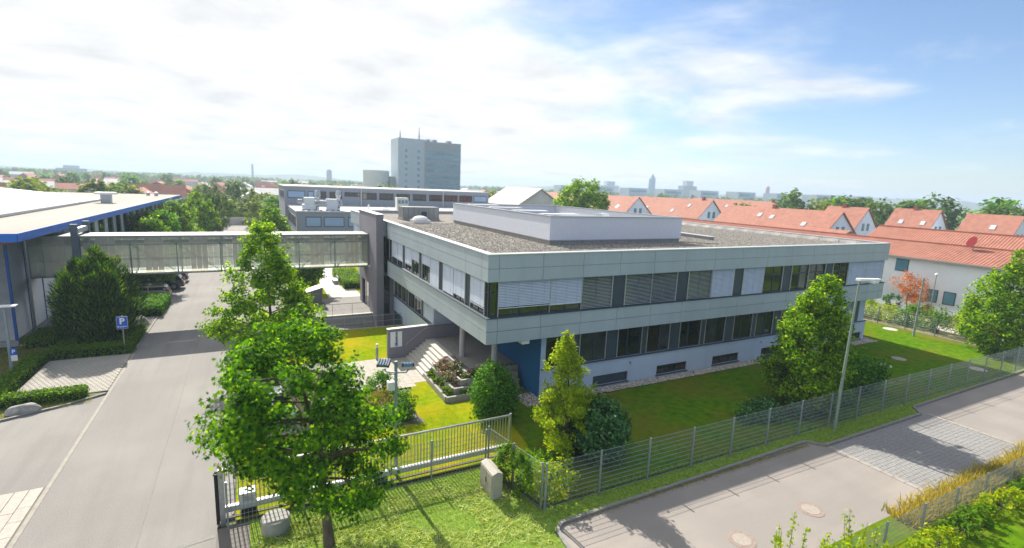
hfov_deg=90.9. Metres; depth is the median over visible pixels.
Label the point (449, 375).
flowering bush
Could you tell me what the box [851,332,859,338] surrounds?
window
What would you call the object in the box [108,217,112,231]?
window
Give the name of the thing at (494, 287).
window
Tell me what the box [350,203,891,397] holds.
office building
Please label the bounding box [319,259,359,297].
courtyard path
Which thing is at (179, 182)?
tree
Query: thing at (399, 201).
roof cabin
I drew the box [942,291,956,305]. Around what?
window
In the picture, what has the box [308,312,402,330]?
service ramp
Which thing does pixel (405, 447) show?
lawn grass
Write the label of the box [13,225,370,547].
driveway
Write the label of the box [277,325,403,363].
entrance lawn
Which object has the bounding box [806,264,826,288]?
window
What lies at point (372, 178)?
round building
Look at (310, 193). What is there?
window
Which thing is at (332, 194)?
window
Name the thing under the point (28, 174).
town house
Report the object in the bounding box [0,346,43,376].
grass strip
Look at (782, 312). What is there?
window
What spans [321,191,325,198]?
window
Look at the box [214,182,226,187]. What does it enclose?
town house
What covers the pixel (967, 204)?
hills
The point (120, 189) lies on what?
tree
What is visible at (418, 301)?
window
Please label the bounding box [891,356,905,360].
manhole
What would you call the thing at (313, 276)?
yard tree
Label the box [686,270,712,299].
window
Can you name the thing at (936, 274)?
lamp mast
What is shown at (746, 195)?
window
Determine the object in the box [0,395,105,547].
side lane
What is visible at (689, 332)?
window
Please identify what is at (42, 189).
tree
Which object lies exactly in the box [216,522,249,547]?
gate apron
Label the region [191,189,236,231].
yard tree
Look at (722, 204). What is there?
house
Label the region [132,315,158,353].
bed kerb
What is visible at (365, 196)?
window
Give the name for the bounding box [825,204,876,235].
house
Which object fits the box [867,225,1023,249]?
roof
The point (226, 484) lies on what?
fence
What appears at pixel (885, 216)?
tree
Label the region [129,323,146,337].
ground cover
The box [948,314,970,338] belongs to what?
wild shrub
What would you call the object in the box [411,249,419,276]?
window
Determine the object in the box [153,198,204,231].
yard tree
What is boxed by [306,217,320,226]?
window
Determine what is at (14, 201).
roof
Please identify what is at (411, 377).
entrance path
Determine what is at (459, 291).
window
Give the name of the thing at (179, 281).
parked car
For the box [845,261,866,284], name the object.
window
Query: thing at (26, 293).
factory hall
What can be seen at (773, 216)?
house
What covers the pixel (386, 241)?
window
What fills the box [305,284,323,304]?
waste container
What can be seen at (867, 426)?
verge grass
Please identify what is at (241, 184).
tree
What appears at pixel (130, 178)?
tree
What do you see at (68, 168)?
skyline building
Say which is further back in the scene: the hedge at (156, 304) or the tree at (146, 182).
the tree at (146, 182)
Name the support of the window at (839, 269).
in the office building at (625, 297)
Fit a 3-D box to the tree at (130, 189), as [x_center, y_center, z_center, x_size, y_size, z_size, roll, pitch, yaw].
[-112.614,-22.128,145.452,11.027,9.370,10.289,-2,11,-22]
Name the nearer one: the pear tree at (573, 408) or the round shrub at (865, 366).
the pear tree at (573, 408)
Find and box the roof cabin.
[395,197,407,209]
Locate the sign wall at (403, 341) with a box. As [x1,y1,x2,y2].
[386,323,468,358]
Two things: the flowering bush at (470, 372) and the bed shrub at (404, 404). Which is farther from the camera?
the flowering bush at (470, 372)
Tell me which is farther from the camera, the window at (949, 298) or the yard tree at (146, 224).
the yard tree at (146, 224)
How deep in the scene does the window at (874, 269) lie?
42.29 m
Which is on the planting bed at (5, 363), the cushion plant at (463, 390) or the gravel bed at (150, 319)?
the gravel bed at (150, 319)
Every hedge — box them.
[0,351,49,397]
[0,383,89,409]
[43,338,137,361]
[56,332,140,347]
[331,267,359,288]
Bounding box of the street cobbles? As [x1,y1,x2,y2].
[832,414,1021,488]
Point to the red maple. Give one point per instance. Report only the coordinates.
(914, 296)
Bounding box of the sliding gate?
[224,413,511,519]
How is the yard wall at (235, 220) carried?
on the ground at (245, 520)
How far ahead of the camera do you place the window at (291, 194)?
94.30 m
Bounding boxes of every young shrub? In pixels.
[771,512,837,547]
[817,522,871,547]
[840,509,947,547]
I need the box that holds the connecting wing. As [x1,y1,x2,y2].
[779,225,856,234]
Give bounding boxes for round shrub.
[463,358,523,423]
[843,346,897,394]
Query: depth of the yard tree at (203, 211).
91.51 m
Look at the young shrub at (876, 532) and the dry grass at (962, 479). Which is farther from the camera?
the dry grass at (962, 479)
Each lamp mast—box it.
[912,277,924,335]
[928,273,938,318]
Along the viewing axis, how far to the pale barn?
146.63 m
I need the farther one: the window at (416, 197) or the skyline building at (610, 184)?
the skyline building at (610, 184)
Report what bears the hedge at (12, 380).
on the planting bed at (5, 363)
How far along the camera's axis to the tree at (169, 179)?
318.20 m
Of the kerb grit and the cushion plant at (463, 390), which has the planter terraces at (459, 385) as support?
the cushion plant at (463, 390)
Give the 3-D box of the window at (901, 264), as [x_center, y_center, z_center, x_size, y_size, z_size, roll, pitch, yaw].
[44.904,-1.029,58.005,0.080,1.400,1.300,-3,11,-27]
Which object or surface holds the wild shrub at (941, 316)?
on the verge at (917, 330)
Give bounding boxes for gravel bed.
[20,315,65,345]
[145,316,155,328]
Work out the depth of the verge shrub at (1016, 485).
21.46 m
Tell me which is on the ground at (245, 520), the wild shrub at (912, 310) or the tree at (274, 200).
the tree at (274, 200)
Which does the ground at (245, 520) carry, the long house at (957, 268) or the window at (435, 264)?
the long house at (957, 268)
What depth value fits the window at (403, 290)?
43.24 m
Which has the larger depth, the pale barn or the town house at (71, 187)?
the town house at (71, 187)
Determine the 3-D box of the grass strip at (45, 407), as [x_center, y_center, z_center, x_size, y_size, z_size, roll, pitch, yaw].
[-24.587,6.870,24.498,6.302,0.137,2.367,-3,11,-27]
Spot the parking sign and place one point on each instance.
(121, 322)
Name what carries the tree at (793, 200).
on the ground at (245, 520)
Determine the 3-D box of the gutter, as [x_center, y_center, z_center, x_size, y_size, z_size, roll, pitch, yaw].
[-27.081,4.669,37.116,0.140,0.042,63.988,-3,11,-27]
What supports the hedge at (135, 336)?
on the planting bed at (5, 363)
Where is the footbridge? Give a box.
[26,231,368,278]
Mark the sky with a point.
(915, 99)
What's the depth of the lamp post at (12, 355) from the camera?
28.81 m
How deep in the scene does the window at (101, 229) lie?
54.66 m
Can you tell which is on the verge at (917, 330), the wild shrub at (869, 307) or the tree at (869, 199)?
the wild shrub at (869, 307)
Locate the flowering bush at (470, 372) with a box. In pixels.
[460,367,479,377]
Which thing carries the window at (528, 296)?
in the office building at (625, 297)
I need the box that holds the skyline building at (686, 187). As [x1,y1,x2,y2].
[678,181,696,198]
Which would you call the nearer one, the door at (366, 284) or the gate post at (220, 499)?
the gate post at (220, 499)
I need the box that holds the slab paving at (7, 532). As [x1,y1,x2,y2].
[0,487,43,547]
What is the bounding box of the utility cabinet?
[480,458,502,499]
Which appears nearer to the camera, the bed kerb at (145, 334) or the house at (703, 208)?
the bed kerb at (145, 334)
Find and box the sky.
[0,0,1023,208]
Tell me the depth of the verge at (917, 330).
48.19 m
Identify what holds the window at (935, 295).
in the long house at (957, 268)
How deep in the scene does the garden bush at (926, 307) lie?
53.87 m
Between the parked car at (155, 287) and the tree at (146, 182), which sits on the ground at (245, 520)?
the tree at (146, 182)
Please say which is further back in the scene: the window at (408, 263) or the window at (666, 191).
the window at (666, 191)
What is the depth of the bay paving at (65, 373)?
30.01 m
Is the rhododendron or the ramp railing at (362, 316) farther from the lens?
the ramp railing at (362, 316)
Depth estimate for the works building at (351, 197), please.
98.59 m
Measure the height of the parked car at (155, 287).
1.492 m
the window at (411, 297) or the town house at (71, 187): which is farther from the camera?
the town house at (71, 187)
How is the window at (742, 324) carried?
in the office building at (625, 297)
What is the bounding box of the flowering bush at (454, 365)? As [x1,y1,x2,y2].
[446,359,463,374]
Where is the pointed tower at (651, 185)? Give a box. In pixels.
[648,174,655,193]
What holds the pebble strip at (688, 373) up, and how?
on the office lawn at (935, 349)
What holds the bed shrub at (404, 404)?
on the shrub bed at (417, 418)
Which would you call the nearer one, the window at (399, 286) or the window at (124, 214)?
the window at (399, 286)
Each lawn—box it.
[235,381,527,519]
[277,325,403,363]
[290,277,328,297]
[329,261,359,292]
[506,321,1023,505]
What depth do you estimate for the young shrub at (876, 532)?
12.24 m
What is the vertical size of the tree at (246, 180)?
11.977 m
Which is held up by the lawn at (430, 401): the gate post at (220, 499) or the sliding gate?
the sliding gate
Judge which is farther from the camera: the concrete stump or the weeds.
the weeds
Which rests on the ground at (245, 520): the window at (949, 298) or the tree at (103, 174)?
the tree at (103, 174)
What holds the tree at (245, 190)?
on the ground at (245, 520)
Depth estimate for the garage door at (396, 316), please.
44.77 m
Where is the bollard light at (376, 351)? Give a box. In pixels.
[376,344,377,359]
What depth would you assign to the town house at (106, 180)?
283.48 m
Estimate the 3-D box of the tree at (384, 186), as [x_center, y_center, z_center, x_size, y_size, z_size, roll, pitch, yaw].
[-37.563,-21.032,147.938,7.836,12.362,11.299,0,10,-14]
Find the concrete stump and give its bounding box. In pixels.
[261,508,289,537]
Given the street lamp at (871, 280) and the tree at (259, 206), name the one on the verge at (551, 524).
the street lamp at (871, 280)
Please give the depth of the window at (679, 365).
33.91 m
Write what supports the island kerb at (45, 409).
on the side lane
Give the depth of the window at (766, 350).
38.38 m
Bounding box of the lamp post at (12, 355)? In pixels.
[0,304,17,370]
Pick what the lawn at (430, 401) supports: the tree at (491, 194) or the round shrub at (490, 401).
the round shrub at (490, 401)
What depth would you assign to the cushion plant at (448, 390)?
28.54 m
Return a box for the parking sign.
[116,315,127,350]
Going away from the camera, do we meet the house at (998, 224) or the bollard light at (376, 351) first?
the bollard light at (376, 351)
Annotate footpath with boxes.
[864,310,1002,340]
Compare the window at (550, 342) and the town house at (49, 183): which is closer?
the window at (550, 342)
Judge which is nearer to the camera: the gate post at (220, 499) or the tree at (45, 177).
the gate post at (220, 499)
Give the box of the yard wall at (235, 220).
[227,217,260,224]
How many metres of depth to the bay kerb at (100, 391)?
27.62 m
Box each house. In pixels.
[0,180,55,190]
[4,177,55,181]
[8,171,34,177]
[15,173,37,177]
[50,174,64,179]
[55,183,90,191]
[95,175,120,178]
[103,178,141,183]
[129,184,186,205]
[129,187,153,193]
[147,180,184,184]
[174,179,197,186]
[186,185,192,197]
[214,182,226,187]
[240,187,278,197]
[240,190,266,202]
[254,181,275,187]
[265,184,277,186]
[547,192,588,204]
[592,195,650,213]
[635,196,720,220]
[682,218,1023,329]
[693,198,780,211]
[714,204,855,232]
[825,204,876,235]
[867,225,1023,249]
[884,206,947,229]
[956,213,1023,235]
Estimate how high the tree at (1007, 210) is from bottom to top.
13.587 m
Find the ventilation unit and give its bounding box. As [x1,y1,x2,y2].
[398,206,439,220]
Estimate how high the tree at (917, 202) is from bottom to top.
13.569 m
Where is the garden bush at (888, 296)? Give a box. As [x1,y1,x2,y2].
[882,293,902,308]
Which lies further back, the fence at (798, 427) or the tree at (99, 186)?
the tree at (99, 186)
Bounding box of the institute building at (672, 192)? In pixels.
[553,185,872,207]
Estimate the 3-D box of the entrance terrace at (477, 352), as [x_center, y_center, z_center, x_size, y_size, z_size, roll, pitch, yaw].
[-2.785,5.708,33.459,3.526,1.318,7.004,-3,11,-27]
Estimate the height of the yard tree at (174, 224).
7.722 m
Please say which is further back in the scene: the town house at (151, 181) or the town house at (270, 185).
the town house at (270, 185)
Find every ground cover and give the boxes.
[18,325,62,349]
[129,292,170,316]
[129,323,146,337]
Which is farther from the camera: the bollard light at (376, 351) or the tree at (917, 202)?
the tree at (917, 202)
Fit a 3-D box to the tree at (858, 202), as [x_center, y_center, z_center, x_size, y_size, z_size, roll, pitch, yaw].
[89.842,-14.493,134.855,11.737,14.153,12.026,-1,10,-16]
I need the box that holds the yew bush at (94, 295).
[45,244,147,344]
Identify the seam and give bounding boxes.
[135,274,217,547]
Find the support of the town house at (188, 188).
on the ground at (245, 520)
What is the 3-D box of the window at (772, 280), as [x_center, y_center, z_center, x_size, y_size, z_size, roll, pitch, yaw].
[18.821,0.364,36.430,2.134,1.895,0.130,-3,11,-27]
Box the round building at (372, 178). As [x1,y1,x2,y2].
[363,170,394,187]
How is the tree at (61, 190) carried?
on the ground at (245, 520)
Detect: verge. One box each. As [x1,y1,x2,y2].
[250,367,1023,547]
[828,463,1023,547]
[863,309,1023,357]
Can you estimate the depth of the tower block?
289.70 m
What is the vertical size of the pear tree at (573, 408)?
6.116 m
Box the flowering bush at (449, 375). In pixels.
[439,368,457,383]
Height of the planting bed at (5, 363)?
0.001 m
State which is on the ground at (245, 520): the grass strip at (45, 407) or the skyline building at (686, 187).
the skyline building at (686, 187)
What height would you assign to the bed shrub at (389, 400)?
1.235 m
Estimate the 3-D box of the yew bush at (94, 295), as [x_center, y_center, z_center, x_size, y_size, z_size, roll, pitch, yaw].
[-29.269,1.317,35.315,5.837,6.924,5.873,-3,11,-27]
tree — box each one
[1,176,51,191]
[8,176,52,188]
[38,174,51,178]
[38,185,67,191]
[50,187,70,191]
[54,174,74,182]
[64,172,79,182]
[72,177,121,193]
[83,173,93,179]
[101,172,111,179]
[109,185,125,193]
[110,181,144,193]
[116,172,137,178]
[116,174,142,185]
[122,212,177,250]
[123,247,179,282]
[127,206,181,231]
[140,179,152,183]
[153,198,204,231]
[159,172,173,179]
[163,176,174,184]
[170,179,185,184]
[176,198,195,216]
[178,189,222,231]
[184,302,410,547]
[188,184,202,197]
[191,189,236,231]
[195,219,329,366]
[200,181,221,197]
[207,176,223,184]
[218,179,246,209]
[221,199,249,216]
[230,180,246,187]
[234,197,261,213]
[240,177,249,183]
[240,186,249,193]
[242,188,261,227]
[247,201,274,216]
[248,202,292,246]
[252,192,277,205]
[259,195,278,213]
[288,178,297,184]
[290,257,326,292]
[376,182,391,187]
[486,190,497,197]
[530,328,600,461]
[552,176,610,209]
[751,273,857,413]
[771,187,810,209]
[806,197,839,210]
[824,195,853,206]
[824,195,874,215]
[852,196,883,215]
[866,197,895,226]
[874,198,921,222]
[907,199,935,209]
[916,192,968,229]
[954,244,1023,359]
[957,197,1022,226]
[958,204,1015,226]
[991,201,1023,215]
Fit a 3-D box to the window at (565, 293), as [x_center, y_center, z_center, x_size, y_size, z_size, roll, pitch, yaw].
[3.018,1.140,28.274,2.174,1.895,0.140,-3,11,-27]
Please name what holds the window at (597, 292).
in the office building at (625, 297)
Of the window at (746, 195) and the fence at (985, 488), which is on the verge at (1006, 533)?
the fence at (985, 488)
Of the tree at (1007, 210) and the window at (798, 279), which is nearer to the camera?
the window at (798, 279)
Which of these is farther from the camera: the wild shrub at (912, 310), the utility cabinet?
the wild shrub at (912, 310)
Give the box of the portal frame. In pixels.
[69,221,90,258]
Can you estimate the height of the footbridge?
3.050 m
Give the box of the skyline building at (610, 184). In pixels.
[599,181,618,193]
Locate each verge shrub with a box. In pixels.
[895,522,964,547]
[932,500,999,544]
[971,486,1023,520]
[1003,476,1023,498]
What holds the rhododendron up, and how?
on the office lawn at (935, 349)
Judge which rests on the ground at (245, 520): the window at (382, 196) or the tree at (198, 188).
the tree at (198, 188)
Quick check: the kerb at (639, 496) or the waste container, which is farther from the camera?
the waste container
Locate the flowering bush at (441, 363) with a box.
[432,357,451,376]
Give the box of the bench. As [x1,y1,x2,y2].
[332,275,338,283]
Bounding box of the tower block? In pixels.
[391,130,460,189]
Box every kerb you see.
[0,392,105,421]
[87,389,107,393]
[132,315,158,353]
[175,535,214,547]
[556,369,1023,547]
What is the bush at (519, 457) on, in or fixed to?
on the verge at (551, 524)
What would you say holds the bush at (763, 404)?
on the office lawn at (935, 349)
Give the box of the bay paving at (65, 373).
[17,353,131,393]
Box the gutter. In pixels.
[7,290,174,547]
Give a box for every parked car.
[129,282,171,296]
[139,274,184,289]
[180,273,188,279]
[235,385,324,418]
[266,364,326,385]
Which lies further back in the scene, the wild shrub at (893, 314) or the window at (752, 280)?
the wild shrub at (893, 314)
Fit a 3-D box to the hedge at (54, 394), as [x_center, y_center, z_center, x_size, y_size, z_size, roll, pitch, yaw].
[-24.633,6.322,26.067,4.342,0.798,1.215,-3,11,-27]
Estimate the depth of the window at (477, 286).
27.30 m
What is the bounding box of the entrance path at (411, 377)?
[334,357,425,389]
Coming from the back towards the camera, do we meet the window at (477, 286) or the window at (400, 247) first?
the window at (400, 247)
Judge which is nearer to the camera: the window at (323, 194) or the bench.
the bench
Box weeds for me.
[564,444,807,523]
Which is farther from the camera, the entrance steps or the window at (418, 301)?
the window at (418, 301)
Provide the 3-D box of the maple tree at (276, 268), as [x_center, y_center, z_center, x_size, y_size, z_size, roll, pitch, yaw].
[-14.194,1.748,28.846,7.169,9.700,6.197,-3,11,-27]
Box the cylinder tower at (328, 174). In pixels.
[326,170,331,180]
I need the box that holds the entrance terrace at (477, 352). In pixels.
[434,334,518,372]
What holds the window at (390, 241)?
in the office building at (625, 297)
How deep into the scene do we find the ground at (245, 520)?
23.39 m
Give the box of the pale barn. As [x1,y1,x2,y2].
[488,187,558,205]
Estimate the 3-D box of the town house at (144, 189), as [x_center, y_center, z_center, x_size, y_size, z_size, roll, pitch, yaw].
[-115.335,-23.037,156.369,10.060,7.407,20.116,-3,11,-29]
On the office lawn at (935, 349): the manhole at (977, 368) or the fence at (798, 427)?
the manhole at (977, 368)
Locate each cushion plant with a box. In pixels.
[426,367,435,377]
[432,376,444,385]
[441,385,453,395]
[458,387,470,392]
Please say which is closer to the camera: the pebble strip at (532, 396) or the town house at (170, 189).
the pebble strip at (532, 396)
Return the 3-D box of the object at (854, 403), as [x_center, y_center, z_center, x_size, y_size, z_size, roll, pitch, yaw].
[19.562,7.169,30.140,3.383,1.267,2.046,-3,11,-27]
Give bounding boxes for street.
[560,373,1023,547]
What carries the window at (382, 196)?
in the works building at (351, 197)
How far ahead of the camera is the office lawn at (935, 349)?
29.17 m
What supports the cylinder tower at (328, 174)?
on the ground at (245, 520)
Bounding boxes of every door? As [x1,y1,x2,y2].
[364,279,368,305]
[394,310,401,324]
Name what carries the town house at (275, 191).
on the ground at (245, 520)
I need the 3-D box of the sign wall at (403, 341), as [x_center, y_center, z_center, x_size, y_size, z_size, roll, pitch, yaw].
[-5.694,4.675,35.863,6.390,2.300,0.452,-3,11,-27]
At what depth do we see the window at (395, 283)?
45.44 m
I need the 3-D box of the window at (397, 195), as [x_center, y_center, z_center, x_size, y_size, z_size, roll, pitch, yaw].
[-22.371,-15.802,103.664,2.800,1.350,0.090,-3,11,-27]
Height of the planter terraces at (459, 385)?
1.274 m
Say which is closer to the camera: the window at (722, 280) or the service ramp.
the window at (722, 280)
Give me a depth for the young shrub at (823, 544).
11.55 m
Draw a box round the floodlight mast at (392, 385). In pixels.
[376,358,413,474]
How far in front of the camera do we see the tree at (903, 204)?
136.19 m
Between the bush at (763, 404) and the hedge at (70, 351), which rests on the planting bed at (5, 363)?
the hedge at (70, 351)
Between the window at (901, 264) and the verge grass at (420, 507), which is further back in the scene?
the window at (901, 264)
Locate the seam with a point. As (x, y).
(167, 440)
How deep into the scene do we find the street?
20.30 m
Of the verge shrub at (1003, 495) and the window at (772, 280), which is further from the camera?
the window at (772, 280)
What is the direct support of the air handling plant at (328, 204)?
on the works building at (351, 197)
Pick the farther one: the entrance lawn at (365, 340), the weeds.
the entrance lawn at (365, 340)
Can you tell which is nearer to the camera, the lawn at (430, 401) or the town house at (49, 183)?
the lawn at (430, 401)
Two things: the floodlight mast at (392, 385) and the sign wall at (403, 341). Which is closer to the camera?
the floodlight mast at (392, 385)
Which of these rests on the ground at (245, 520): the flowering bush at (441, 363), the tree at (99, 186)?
the tree at (99, 186)
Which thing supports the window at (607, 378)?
in the office building at (625, 297)
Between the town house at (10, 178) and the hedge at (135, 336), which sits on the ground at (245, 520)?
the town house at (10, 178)
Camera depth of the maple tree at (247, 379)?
14.64 m
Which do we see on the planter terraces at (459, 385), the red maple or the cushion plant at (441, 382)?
the cushion plant at (441, 382)
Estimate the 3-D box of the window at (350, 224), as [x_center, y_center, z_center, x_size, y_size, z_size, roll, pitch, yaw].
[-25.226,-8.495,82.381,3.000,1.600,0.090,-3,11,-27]
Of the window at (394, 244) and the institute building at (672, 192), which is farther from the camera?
the institute building at (672, 192)
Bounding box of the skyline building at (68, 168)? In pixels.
[55,165,86,171]
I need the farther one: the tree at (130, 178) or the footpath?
the tree at (130, 178)
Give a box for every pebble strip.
[516,392,540,406]
[549,339,874,400]
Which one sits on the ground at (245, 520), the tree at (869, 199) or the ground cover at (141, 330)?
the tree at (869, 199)
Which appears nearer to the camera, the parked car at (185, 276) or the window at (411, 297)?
the window at (411, 297)
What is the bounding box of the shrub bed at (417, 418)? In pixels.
[364,388,424,427]
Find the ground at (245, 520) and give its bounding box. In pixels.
[15,180,1022,534]
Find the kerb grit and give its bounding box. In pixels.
[564,445,810,526]
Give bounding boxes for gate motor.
[239,485,254,511]
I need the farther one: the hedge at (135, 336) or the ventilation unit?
the ventilation unit
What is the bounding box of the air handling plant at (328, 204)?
[297,190,342,210]
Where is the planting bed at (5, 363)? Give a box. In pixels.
[0,316,155,418]
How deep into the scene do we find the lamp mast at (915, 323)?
45.57 m
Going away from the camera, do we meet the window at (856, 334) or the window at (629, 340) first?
the window at (629, 340)
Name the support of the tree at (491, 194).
on the ground at (245, 520)
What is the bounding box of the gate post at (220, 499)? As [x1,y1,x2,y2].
[214,468,225,527]
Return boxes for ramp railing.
[316,302,371,315]
[325,313,400,326]
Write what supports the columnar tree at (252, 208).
on the ground at (245, 520)
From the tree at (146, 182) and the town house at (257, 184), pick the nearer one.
the tree at (146, 182)
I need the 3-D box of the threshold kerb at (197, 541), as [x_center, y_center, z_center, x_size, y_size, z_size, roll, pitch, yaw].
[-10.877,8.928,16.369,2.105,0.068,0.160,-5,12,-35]
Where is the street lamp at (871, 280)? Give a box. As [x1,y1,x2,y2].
[832,278,881,430]
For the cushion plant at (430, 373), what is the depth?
30.87 m
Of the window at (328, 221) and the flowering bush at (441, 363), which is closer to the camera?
the flowering bush at (441, 363)
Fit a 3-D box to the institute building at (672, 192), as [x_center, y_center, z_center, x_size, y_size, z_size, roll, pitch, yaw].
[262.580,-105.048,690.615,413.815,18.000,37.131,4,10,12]
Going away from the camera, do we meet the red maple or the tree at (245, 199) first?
the red maple
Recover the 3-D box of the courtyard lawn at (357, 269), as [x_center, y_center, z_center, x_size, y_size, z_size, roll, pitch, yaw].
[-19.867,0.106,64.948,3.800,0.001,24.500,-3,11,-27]
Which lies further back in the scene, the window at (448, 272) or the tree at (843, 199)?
the tree at (843, 199)
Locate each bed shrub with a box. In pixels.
[361,386,393,407]
[365,369,401,397]
[383,387,418,422]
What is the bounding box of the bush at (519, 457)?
[493,440,535,497]
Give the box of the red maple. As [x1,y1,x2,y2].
[888,268,930,312]
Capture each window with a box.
[98,219,103,231]
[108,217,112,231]
[116,215,120,231]
[123,213,127,231]
[287,190,304,197]
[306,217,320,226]
[308,191,313,196]
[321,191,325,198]
[324,217,343,226]
[329,192,335,198]
[345,192,359,196]
[348,217,353,226]
[362,193,376,199]
[379,193,393,199]
[384,237,389,313]
[389,239,392,260]
[392,240,397,264]
[394,280,397,295]
[396,194,409,200]
[398,243,402,267]
[398,283,401,299]
[401,286,405,302]
[405,246,412,272]
[408,290,415,310]
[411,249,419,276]
[413,194,425,200]
[414,295,421,314]
[421,254,430,282]
[423,301,431,322]
[429,195,441,200]
[430,257,439,288]
[442,263,454,296]
[444,195,457,201]
[453,268,465,303]
[459,196,471,201]
[469,275,485,315]
[474,196,486,201]
[485,282,491,317]
[487,282,497,317]
[497,279,551,316]
[545,335,574,365]
[548,277,582,311]
[579,331,606,361]
[580,276,613,309]
[592,371,626,384]
[616,327,642,356]
[623,273,653,304]
[631,190,645,191]
[645,323,670,352]
[650,272,677,302]
[656,361,685,373]
[666,191,680,193]
[678,320,701,347]
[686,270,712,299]
[702,193,716,194]
[703,317,725,343]
[709,269,734,297]
[712,352,737,363]
[732,314,752,338]
[740,194,753,196]
[741,267,764,294]
[754,311,773,335]
[761,266,783,292]
[761,347,777,354]
[780,310,787,329]
[789,265,809,289]
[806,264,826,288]
[831,262,849,285]
[839,301,854,321]
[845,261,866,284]
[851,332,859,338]
[863,260,883,283]
[895,258,909,271]
[926,289,938,302]
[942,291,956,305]
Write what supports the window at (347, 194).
in the works building at (351, 197)
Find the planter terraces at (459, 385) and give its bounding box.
[423,356,519,403]
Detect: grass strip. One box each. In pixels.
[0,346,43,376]
[0,397,92,418]
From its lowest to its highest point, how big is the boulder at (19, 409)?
0.562 m
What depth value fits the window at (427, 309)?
37.18 m
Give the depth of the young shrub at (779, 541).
12.41 m
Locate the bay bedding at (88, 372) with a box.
[25,354,131,390]
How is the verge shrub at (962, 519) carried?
on the verge at (1006, 533)
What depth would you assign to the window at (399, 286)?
44.39 m
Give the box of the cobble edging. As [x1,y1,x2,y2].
[828,413,1019,492]
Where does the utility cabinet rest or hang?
on the verge at (551, 524)
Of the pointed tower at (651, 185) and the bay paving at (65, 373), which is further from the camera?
the pointed tower at (651, 185)
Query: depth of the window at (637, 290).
30.69 m
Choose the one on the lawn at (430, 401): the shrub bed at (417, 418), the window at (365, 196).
the shrub bed at (417, 418)
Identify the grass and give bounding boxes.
[237,408,493,516]
[249,468,560,547]
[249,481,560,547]
[808,408,917,442]
[881,438,1023,532]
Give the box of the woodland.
[0,167,897,208]
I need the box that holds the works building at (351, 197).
[278,184,488,253]
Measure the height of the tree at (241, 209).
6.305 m
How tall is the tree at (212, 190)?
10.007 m
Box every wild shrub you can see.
[863,300,880,316]
[867,300,899,321]
[895,302,927,327]
[920,304,956,332]
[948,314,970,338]
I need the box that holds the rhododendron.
[557,392,633,465]
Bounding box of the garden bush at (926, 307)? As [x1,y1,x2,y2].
[908,303,933,315]
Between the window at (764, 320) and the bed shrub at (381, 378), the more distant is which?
the window at (764, 320)
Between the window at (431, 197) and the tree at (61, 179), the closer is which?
the window at (431, 197)
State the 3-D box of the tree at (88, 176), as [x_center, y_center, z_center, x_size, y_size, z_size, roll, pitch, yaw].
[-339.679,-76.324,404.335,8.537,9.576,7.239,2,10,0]
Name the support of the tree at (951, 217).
on the ground at (245, 520)
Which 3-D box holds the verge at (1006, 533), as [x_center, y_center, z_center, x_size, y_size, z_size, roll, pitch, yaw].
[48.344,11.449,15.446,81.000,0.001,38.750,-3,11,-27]
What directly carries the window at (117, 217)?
in the factory hall
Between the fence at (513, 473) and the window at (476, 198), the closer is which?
the fence at (513, 473)
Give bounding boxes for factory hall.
[0,192,180,347]
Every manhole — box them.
[727,530,756,547]
[797,502,824,516]
[883,327,897,330]
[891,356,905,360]
[970,366,986,371]
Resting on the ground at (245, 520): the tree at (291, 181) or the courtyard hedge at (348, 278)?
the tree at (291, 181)
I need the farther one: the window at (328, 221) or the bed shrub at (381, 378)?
the window at (328, 221)
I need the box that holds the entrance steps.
[405,338,452,376]
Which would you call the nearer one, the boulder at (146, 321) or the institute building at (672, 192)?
the boulder at (146, 321)
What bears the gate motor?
on the ground at (245, 520)
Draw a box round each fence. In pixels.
[225,429,486,530]
[487,426,543,509]
[543,347,1023,510]
[837,457,1023,547]
[864,304,1023,356]
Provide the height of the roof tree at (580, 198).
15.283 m
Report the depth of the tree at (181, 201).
128.77 m
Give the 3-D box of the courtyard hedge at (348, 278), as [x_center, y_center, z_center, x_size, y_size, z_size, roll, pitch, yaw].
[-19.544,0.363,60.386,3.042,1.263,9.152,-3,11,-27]
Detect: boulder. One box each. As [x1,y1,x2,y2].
[4,402,41,416]
[135,316,148,324]
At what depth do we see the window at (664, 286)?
31.67 m
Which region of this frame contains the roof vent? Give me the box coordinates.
[94,192,117,202]
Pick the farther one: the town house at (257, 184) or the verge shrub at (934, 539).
the town house at (257, 184)
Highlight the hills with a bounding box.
[0,165,980,209]

